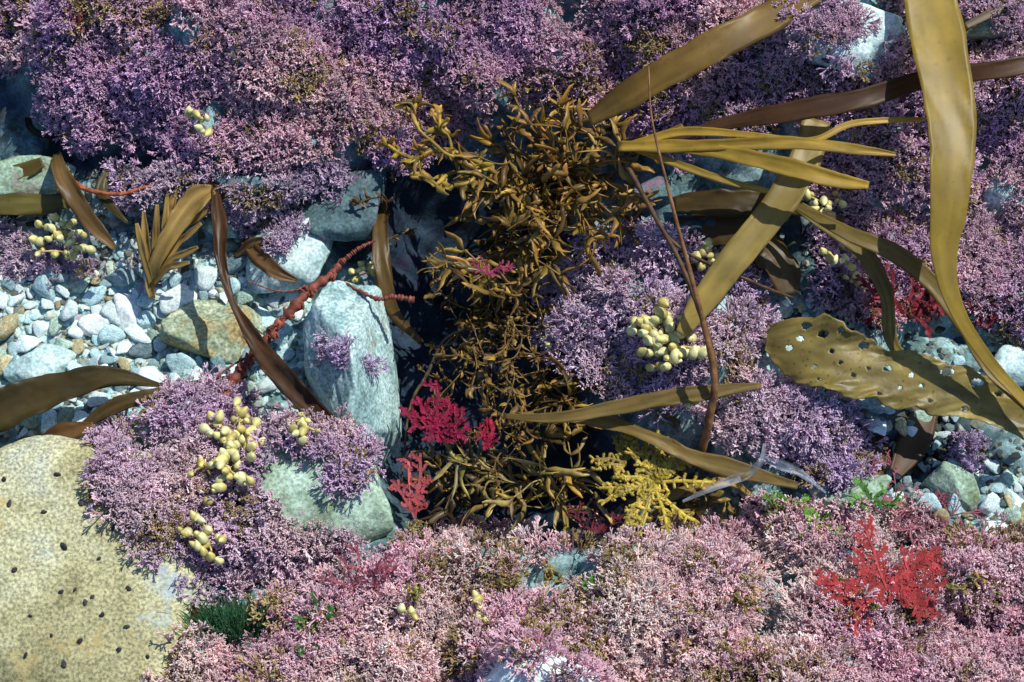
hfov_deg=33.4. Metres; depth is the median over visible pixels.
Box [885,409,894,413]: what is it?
pebble
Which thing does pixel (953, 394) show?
kelp
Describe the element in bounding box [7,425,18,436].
pebble
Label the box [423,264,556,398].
brown seaweed
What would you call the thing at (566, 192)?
brown seaweed
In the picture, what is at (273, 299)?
pebble
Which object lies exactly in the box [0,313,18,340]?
pebble
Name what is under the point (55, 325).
pebble
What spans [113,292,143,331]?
rock
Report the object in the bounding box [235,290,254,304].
pebble
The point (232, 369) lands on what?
pebble
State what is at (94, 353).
pebble
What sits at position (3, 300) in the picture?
pebble
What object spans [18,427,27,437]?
pebble
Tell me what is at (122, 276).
pebble
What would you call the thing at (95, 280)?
pebble
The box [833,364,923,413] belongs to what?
rock
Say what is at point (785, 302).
pebble
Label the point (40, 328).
pebble
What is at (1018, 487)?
pebble
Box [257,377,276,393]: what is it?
pebble
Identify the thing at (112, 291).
pebble
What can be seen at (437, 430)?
red seaweed
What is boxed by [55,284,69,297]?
pebble
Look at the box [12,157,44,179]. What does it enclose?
kelp
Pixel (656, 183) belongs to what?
rock
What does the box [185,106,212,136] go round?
bead seaweed
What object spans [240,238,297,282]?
kelp
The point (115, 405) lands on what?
kelp
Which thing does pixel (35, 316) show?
pebble
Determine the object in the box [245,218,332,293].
rock
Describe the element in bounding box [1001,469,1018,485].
pebble
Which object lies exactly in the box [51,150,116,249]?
kelp
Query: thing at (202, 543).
bead seaweed
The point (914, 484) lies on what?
pebble
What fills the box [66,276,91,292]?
pebble
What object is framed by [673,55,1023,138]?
kelp
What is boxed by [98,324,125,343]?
pebble
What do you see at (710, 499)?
brown seaweed
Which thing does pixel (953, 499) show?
pebble
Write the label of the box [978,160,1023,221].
rock
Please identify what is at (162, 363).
pebble
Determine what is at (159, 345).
pebble
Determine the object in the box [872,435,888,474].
kelp
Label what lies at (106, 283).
pebble
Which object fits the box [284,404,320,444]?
bead seaweed
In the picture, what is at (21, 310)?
pebble
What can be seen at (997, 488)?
pebble
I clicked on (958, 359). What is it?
pebble
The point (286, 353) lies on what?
pebble
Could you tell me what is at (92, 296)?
pebble
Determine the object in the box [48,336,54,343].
pebble
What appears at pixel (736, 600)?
brown seaweed
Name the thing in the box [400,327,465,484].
seaweed
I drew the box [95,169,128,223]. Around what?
kelp
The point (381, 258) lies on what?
kelp
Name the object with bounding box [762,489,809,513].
green algae
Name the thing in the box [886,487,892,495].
pebble
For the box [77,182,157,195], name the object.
red seaweed
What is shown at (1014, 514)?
pebble
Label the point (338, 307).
rock
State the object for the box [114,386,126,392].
pebble
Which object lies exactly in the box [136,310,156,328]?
pebble
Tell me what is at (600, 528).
red seaweed
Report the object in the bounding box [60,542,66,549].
sea snail
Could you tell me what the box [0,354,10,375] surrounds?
pebble
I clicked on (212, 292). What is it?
pebble
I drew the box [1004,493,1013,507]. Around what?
pebble
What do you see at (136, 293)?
pebble
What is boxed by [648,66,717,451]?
kelp
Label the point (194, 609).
algae
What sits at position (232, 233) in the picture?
rock
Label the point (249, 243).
kelp
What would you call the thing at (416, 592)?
brown seaweed
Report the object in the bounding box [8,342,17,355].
pebble
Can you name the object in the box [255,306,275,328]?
pebble
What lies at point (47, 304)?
pebble
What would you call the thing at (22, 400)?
kelp
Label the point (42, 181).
rock
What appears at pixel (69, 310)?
pebble
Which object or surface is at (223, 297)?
pebble
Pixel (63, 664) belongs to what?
sea snail
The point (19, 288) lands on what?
pebble
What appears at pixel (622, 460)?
feathery seaweed
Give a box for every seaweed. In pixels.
[28,213,95,260]
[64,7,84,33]
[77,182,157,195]
[135,184,215,298]
[176,510,226,565]
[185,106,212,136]
[187,396,264,505]
[206,240,414,405]
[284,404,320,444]
[319,541,399,639]
[346,261,374,282]
[349,187,416,250]
[371,90,513,199]
[388,451,432,517]
[397,603,417,619]
[398,379,471,443]
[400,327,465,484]
[400,436,503,524]
[405,583,424,606]
[417,192,589,318]
[417,238,560,499]
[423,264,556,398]
[430,422,612,543]
[451,77,661,275]
[470,255,515,276]
[472,590,488,622]
[473,417,499,450]
[478,353,612,460]
[492,571,529,591]
[539,558,563,586]
[540,336,698,407]
[567,498,629,533]
[589,433,631,491]
[597,430,717,538]
[626,297,706,371]
[647,470,749,534]
[691,237,719,271]
[730,591,761,614]
[804,189,846,213]
[814,514,947,638]
[820,243,861,287]
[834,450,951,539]
[854,263,957,336]
[868,597,879,610]
[882,487,994,550]
[945,567,985,594]
[961,294,1010,328]
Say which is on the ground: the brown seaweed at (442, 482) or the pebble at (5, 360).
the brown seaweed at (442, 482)
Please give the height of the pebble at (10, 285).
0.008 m
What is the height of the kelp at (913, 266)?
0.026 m
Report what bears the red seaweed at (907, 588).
on the coralline algae at (938, 643)
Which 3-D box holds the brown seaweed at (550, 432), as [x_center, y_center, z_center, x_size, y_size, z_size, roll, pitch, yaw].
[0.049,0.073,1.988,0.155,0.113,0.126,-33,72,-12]
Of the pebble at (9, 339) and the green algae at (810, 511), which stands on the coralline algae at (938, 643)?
the green algae at (810, 511)
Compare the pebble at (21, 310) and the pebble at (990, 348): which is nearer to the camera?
the pebble at (990, 348)
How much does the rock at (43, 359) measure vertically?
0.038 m
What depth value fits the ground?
2.05 m
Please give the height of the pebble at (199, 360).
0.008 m
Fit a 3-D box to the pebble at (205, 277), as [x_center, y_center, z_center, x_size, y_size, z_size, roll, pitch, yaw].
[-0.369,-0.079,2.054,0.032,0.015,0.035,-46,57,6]
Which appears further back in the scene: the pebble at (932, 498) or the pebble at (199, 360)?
the pebble at (199, 360)
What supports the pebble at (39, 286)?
on the gravel
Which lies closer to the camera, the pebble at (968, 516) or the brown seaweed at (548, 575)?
the brown seaweed at (548, 575)
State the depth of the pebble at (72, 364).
2.02 m
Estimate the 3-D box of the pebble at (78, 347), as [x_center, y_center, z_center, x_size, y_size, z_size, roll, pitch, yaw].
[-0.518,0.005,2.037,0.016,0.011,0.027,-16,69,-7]
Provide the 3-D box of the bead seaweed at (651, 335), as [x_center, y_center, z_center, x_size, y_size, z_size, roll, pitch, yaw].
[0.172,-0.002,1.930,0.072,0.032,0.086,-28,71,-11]
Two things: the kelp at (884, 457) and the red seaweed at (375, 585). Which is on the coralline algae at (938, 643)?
the red seaweed at (375, 585)
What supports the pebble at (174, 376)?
on the ground
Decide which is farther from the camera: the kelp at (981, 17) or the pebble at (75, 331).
the pebble at (75, 331)
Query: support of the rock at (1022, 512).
on the ground
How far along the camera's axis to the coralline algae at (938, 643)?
1.80 m
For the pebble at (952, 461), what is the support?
on the ground
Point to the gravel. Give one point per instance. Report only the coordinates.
(24, 222)
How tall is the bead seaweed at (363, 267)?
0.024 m
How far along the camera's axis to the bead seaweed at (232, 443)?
1.86 m
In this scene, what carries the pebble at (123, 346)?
on the gravel
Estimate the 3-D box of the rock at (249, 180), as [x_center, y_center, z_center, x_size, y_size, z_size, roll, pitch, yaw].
[-0.301,-0.179,2.037,0.114,0.046,0.039,18,69,7]
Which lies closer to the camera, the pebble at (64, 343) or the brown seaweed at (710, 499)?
the brown seaweed at (710, 499)
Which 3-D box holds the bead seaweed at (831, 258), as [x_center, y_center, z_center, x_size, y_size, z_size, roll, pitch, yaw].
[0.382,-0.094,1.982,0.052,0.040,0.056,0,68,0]
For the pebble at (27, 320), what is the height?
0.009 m
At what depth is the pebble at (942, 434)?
1.96 m
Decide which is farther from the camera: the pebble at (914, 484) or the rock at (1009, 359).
the rock at (1009, 359)
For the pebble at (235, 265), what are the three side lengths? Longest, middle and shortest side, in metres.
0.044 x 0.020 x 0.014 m
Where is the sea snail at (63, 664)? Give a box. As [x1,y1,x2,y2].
[61,659,66,667]
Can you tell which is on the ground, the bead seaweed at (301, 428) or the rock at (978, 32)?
the rock at (978, 32)
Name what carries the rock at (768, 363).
on the ground
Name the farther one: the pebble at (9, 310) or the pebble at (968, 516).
the pebble at (9, 310)
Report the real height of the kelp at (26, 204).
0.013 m
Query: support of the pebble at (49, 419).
on the gravel
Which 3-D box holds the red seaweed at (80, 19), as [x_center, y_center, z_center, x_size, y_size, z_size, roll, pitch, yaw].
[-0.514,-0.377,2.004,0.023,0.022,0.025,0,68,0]
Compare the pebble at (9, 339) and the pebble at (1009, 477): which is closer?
the pebble at (1009, 477)
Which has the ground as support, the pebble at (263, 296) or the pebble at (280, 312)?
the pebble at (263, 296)
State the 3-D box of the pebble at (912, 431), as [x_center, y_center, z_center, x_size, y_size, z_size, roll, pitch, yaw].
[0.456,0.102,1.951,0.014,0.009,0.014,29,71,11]
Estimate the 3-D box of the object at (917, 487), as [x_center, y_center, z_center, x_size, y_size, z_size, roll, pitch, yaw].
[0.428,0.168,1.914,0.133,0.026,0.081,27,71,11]
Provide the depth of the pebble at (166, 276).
2.06 m
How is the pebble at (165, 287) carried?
on the ground
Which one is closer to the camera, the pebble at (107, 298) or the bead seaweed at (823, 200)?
the bead seaweed at (823, 200)
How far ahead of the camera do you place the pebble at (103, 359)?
2.02 m
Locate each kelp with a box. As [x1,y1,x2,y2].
[0,192,68,215]
[0,365,161,431]
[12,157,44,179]
[25,117,67,139]
[42,422,93,438]
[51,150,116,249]
[82,375,247,423]
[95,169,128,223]
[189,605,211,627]
[211,179,373,455]
[234,237,285,257]
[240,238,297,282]
[372,200,423,343]
[503,383,761,422]
[570,416,798,489]
[586,0,820,124]
[618,117,925,193]
[625,164,718,425]
[627,477,751,504]
[632,169,793,298]
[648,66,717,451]
[671,215,800,296]
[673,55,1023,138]
[674,188,845,222]
[676,118,830,336]
[764,313,1023,439]
[768,187,902,350]
[796,204,1023,409]
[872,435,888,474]
[890,406,937,476]
[904,0,1023,406]
[964,0,1017,29]
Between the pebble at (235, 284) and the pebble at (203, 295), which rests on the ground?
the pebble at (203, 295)
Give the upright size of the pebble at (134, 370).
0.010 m
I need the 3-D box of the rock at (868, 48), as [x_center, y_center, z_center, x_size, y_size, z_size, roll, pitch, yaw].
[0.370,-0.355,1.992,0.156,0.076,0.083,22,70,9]
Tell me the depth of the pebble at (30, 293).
2.05 m
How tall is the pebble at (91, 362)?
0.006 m
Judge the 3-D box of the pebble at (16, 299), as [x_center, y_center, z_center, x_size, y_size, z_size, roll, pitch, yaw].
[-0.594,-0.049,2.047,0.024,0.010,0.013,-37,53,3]
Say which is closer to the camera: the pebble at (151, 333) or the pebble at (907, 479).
the pebble at (907, 479)
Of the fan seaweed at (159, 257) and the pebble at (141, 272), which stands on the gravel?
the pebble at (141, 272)
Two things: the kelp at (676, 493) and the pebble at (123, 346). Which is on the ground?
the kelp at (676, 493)
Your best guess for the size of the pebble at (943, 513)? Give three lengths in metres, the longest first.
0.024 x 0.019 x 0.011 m
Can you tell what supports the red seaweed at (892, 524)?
on the ground
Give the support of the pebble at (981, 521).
on the ground
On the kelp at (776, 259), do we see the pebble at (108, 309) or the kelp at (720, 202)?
the kelp at (720, 202)
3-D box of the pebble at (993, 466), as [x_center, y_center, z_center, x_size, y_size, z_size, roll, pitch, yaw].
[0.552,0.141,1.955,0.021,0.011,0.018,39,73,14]
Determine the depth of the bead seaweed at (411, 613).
1.77 m
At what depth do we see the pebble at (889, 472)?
1.94 m
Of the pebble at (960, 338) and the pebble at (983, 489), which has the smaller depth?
the pebble at (983, 489)
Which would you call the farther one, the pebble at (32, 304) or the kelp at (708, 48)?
the pebble at (32, 304)
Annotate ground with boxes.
[0,0,1023,681]
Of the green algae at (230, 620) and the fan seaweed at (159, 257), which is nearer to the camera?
the green algae at (230, 620)
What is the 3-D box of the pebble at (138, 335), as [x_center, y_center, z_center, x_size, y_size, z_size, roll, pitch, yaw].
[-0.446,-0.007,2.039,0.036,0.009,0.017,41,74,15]
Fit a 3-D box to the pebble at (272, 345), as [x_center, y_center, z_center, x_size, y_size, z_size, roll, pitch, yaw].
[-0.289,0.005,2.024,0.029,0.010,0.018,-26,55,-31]
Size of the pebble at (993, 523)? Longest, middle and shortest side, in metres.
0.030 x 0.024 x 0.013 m
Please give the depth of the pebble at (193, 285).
2.05 m
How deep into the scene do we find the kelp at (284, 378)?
1.93 m
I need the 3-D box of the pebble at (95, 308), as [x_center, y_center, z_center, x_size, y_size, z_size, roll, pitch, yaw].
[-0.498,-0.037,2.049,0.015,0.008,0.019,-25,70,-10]
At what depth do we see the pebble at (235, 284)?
2.04 m
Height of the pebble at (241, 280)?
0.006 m
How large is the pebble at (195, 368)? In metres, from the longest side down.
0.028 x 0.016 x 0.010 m
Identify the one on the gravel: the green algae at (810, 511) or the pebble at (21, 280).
the pebble at (21, 280)
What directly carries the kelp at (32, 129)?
on the ground
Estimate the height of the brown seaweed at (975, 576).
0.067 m
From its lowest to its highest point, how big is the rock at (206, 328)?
0.058 m
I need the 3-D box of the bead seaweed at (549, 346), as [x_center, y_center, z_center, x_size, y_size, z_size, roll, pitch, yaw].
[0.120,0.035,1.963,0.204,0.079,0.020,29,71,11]
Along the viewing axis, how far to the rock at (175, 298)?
2.04 m
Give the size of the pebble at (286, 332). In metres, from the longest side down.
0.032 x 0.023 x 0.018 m
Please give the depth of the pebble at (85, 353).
2.03 m
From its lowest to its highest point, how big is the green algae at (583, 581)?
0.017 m
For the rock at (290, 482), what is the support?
on the ground
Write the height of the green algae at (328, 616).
0.029 m
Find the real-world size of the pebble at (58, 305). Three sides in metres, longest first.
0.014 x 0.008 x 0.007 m
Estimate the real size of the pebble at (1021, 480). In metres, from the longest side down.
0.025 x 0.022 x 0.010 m
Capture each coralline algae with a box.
[0,0,783,182]
[0,153,991,474]
[79,362,386,612]
[140,487,1023,681]
[451,0,1023,280]
[528,216,888,494]
[683,25,1023,347]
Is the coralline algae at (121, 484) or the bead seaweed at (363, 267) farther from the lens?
the bead seaweed at (363, 267)
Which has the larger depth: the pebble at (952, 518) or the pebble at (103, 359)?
the pebble at (103, 359)
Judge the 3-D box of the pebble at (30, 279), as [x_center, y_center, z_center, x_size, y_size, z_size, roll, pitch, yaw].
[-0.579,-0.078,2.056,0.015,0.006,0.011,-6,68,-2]
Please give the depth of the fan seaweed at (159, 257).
2.01 m
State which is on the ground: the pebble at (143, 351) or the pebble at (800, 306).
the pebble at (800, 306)
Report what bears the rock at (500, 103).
on the ground
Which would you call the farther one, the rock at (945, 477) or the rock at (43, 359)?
the rock at (43, 359)
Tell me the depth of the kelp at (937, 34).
1.88 m
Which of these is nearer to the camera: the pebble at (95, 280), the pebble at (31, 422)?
the pebble at (31, 422)
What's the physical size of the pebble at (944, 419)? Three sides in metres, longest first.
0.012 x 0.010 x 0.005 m
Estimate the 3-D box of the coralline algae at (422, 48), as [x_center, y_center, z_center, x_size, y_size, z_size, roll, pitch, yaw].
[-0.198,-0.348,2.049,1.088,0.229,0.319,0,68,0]
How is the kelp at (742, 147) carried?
on the kelp at (764, 222)
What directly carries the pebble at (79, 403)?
on the ground
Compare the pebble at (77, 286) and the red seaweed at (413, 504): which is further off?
the pebble at (77, 286)
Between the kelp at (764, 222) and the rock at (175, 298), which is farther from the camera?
the rock at (175, 298)
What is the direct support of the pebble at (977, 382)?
on the gravel
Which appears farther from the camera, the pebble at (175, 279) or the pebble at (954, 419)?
the pebble at (175, 279)
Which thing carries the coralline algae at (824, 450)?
on the ground
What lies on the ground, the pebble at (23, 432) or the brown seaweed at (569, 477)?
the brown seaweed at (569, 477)
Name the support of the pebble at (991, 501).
on the ground
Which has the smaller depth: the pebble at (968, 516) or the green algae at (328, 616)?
the green algae at (328, 616)
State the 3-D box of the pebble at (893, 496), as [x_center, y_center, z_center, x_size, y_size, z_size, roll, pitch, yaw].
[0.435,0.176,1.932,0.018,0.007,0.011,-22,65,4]
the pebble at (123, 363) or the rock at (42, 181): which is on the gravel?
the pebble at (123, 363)
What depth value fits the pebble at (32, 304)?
2.05 m
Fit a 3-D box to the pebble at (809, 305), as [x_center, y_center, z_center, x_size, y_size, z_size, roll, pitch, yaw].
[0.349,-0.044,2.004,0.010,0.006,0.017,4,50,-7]
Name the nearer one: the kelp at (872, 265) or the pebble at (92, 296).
the kelp at (872, 265)
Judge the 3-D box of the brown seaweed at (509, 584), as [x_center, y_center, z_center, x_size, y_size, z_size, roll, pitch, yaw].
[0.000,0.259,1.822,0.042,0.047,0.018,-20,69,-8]
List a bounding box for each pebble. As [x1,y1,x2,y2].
[0,293,7,308]
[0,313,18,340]
[0,335,14,347]
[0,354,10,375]
[1,277,15,291]
[5,307,13,313]
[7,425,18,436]
[8,293,25,306]
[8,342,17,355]
[15,278,25,283]
[15,284,23,293]
[15,335,39,351]
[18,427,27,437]
[19,307,24,314]
[22,414,38,428]
[23,301,37,308]
[23,314,32,323]
[25,273,35,280]
[25,325,32,333]
[26,288,35,298]
[29,312,40,320]
[31,275,55,300]
[32,320,48,337]
[41,298,54,308]
[41,409,57,432]
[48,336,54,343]
[49,317,62,335]
[51,272,68,282]
[52,402,63,410]
[54,337,73,349]
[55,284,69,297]
[55,300,60,310]
[57,407,75,422]
[59,300,77,320]
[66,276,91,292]
[66,360,81,370]
[68,320,83,339]
[72,338,84,353]
[72,410,95,435]
[76,400,83,405]
[81,349,88,357]
[83,285,106,306]
[83,405,88,412]
[86,359,97,365]
[87,391,107,406]
[89,276,99,284]
[89,348,98,358]
[90,304,101,314]
[92,334,99,345]
[98,279,112,287]
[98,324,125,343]
[98,355,118,363]
[100,299,120,326]
[105,296,112,300]
[106,264,138,286]
[108,287,117,294]
[109,348,117,357]
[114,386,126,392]
[115,339,131,354]
[117,357,130,370]
[124,328,150,343]
[127,343,157,358]
[130,367,138,372]
[132,288,139,298]
[136,291,154,308]
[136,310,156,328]
[137,366,165,389]
[138,269,144,277]
[146,359,157,366]
[147,329,155,341]
[152,304,169,319]
[153,337,167,351]
[159,357,167,368]
[160,272,169,280]
[161,279,171,291]
[165,353,199,372]
[169,271,182,287]
[170,373,179,380]
[183,270,193,278]
[189,276,198,291]
[190,366,202,378]
[194,265,217,290]
[196,355,203,364]
[199,290,208,300]
[208,289,217,296]
[209,356,225,375]
[217,254,246,276]
[219,292,227,303]
[226,238,239,251]
[230,277,240,294]
[230,364,236,372]
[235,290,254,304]
[238,277,245,283]
[242,346,258,370]
[246,381,261,400]
[249,372,256,379]
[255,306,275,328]
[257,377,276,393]
[258,293,267,299]
[265,292,281,308]
[268,339,277,349]
[273,323,293,346]
[276,347,294,360]
[277,307,286,315]
[284,289,298,303]
[292,310,302,321]
[755,369,773,388]
[781,299,789,306]
[797,302,804,312]
[802,312,809,316]
[805,298,812,307]
[864,418,886,435]
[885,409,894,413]
[886,458,892,476]
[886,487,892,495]
[891,491,903,499]
[894,419,906,436]
[902,476,911,486]
[907,426,917,436]
[912,482,920,488]
[914,410,932,421]
[916,493,941,512]
[917,462,926,472]
[930,508,949,523]
[932,440,940,450]
[932,460,940,466]
[937,431,950,438]
[942,416,949,421]
[947,458,957,464]
[947,494,966,518]
[948,513,954,525]
[950,416,958,421]
[953,336,964,343]
[953,355,964,364]
[961,511,973,519]
[963,519,972,526]
[971,372,986,385]
[975,325,982,333]
[978,517,988,525]
[979,492,1000,515]
[981,486,987,493]
[982,520,1007,538]
[984,458,1000,473]
[986,345,994,352]
[990,483,1003,492]
[992,323,998,330]
[994,344,1000,352]
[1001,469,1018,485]
[1003,507,1020,523]
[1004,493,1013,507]
[1014,482,1022,491]
[1018,474,1023,486]
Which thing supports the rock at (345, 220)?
on the ground
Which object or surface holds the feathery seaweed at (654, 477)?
on the ground
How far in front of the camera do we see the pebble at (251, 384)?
1.98 m
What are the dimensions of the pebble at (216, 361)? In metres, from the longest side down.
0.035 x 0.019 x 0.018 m
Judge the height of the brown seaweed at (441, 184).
0.054 m
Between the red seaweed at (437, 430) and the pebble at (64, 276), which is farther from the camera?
the pebble at (64, 276)
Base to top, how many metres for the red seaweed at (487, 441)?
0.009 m
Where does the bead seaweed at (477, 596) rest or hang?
on the coralline algae at (938, 643)
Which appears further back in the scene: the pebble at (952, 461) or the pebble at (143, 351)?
the pebble at (143, 351)
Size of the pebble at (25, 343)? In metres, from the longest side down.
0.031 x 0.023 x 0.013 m
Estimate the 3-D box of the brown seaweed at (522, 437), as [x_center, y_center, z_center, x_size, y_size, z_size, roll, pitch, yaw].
[-0.028,0.026,2.003,0.171,0.087,0.331,0,68,0]
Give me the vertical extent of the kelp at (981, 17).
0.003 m
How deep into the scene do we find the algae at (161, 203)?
2.03 m
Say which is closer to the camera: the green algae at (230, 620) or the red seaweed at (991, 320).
the green algae at (230, 620)
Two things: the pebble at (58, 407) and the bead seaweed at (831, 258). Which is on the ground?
the pebble at (58, 407)
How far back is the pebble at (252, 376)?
1.99 m
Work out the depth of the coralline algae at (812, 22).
1.98 m
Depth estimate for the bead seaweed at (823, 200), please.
1.98 m
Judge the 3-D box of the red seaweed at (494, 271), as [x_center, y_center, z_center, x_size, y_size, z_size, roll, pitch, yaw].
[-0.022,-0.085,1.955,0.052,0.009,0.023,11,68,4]
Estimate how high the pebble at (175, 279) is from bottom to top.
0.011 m
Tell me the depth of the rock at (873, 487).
1.91 m
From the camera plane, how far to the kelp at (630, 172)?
1.90 m
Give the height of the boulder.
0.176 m
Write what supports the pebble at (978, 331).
on the ground
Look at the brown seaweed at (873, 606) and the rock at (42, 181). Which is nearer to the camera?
the brown seaweed at (873, 606)
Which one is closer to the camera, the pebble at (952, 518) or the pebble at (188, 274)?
the pebble at (952, 518)
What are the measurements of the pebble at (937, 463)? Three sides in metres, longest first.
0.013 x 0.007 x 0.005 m
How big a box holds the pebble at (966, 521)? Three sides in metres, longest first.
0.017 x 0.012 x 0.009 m
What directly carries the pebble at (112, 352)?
on the gravel
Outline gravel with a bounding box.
[0,168,1023,548]
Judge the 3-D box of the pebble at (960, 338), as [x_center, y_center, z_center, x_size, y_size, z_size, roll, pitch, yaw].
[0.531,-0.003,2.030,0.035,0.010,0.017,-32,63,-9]
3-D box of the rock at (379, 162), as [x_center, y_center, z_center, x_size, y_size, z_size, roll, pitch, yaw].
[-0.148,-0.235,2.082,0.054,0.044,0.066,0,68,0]
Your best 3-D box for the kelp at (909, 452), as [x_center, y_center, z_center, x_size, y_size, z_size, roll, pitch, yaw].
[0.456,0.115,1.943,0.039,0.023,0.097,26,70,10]
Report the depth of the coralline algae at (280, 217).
2.02 m
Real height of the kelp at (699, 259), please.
0.054 m
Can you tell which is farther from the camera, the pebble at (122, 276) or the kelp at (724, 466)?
the pebble at (122, 276)
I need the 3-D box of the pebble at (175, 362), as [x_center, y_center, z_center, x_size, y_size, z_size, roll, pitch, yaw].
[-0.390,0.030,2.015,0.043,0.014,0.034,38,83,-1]
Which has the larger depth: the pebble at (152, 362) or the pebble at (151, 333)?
the pebble at (151, 333)
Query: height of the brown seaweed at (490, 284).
0.141 m
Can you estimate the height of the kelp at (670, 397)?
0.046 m
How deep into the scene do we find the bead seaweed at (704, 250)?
1.97 m
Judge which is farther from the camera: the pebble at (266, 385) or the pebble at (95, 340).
the pebble at (95, 340)
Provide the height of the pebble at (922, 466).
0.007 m
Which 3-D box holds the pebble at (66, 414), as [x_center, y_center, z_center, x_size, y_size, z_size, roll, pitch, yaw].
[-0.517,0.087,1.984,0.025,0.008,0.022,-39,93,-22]
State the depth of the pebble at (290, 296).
2.05 m
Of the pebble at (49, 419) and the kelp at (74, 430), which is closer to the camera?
the kelp at (74, 430)
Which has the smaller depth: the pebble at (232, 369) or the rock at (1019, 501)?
the rock at (1019, 501)
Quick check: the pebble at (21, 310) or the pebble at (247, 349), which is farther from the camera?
the pebble at (21, 310)
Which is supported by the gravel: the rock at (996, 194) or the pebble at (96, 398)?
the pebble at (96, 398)
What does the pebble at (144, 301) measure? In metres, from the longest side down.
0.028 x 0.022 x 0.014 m
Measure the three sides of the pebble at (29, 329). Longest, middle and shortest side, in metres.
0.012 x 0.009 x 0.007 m
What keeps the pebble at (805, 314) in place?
on the ground
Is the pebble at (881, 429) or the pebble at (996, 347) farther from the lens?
the pebble at (996, 347)
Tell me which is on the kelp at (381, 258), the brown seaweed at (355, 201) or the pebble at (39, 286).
the brown seaweed at (355, 201)
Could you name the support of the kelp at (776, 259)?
on the ground
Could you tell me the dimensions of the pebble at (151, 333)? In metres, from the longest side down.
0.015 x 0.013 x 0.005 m
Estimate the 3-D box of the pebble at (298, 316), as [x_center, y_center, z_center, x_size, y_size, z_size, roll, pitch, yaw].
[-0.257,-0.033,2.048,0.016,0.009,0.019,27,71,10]
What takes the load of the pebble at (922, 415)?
on the ground
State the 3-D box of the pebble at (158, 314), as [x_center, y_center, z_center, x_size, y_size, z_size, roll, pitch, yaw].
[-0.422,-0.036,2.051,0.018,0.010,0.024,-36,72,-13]
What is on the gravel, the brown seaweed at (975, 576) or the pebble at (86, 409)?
the pebble at (86, 409)
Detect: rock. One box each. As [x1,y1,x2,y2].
[0,155,75,194]
[3,343,76,382]
[77,314,110,336]
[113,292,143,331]
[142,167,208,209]
[159,283,197,314]
[159,299,265,363]
[205,208,247,237]
[211,173,306,210]
[236,421,392,549]
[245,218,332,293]
[295,168,386,241]
[303,280,401,464]
[371,122,412,171]
[447,55,510,117]
[477,642,604,681]
[623,176,680,216]
[750,329,803,379]
[762,0,902,81]
[823,474,891,514]
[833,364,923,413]
[920,461,979,510]
[962,0,1023,43]
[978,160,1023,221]
[979,475,1023,531]
[994,345,1023,386]
[1018,498,1023,523]
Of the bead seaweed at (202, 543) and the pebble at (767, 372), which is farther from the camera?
the pebble at (767, 372)
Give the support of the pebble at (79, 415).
on the ground
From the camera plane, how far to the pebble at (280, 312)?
2.05 m
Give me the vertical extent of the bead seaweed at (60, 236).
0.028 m
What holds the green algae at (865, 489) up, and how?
on the coralline algae at (938, 643)
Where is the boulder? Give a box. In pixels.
[0,435,213,681]
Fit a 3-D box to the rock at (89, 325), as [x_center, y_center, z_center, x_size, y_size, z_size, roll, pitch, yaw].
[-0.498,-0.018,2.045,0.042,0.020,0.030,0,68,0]
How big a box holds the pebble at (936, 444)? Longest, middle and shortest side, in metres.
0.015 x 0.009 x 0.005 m
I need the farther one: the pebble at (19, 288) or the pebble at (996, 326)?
the pebble at (19, 288)
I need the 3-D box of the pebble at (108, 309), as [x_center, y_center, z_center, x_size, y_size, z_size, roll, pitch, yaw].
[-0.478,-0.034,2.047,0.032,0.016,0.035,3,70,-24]
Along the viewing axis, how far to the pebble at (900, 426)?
1.94 m
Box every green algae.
[156,585,289,649]
[294,592,334,655]
[581,574,608,589]
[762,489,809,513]
[790,507,850,547]
[848,476,901,510]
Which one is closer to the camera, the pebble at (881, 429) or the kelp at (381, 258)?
the pebble at (881, 429)
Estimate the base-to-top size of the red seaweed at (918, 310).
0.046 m
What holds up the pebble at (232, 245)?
on the ground
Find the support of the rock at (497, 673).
on the ground
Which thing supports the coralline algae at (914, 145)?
on the ground
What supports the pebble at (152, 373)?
on the ground

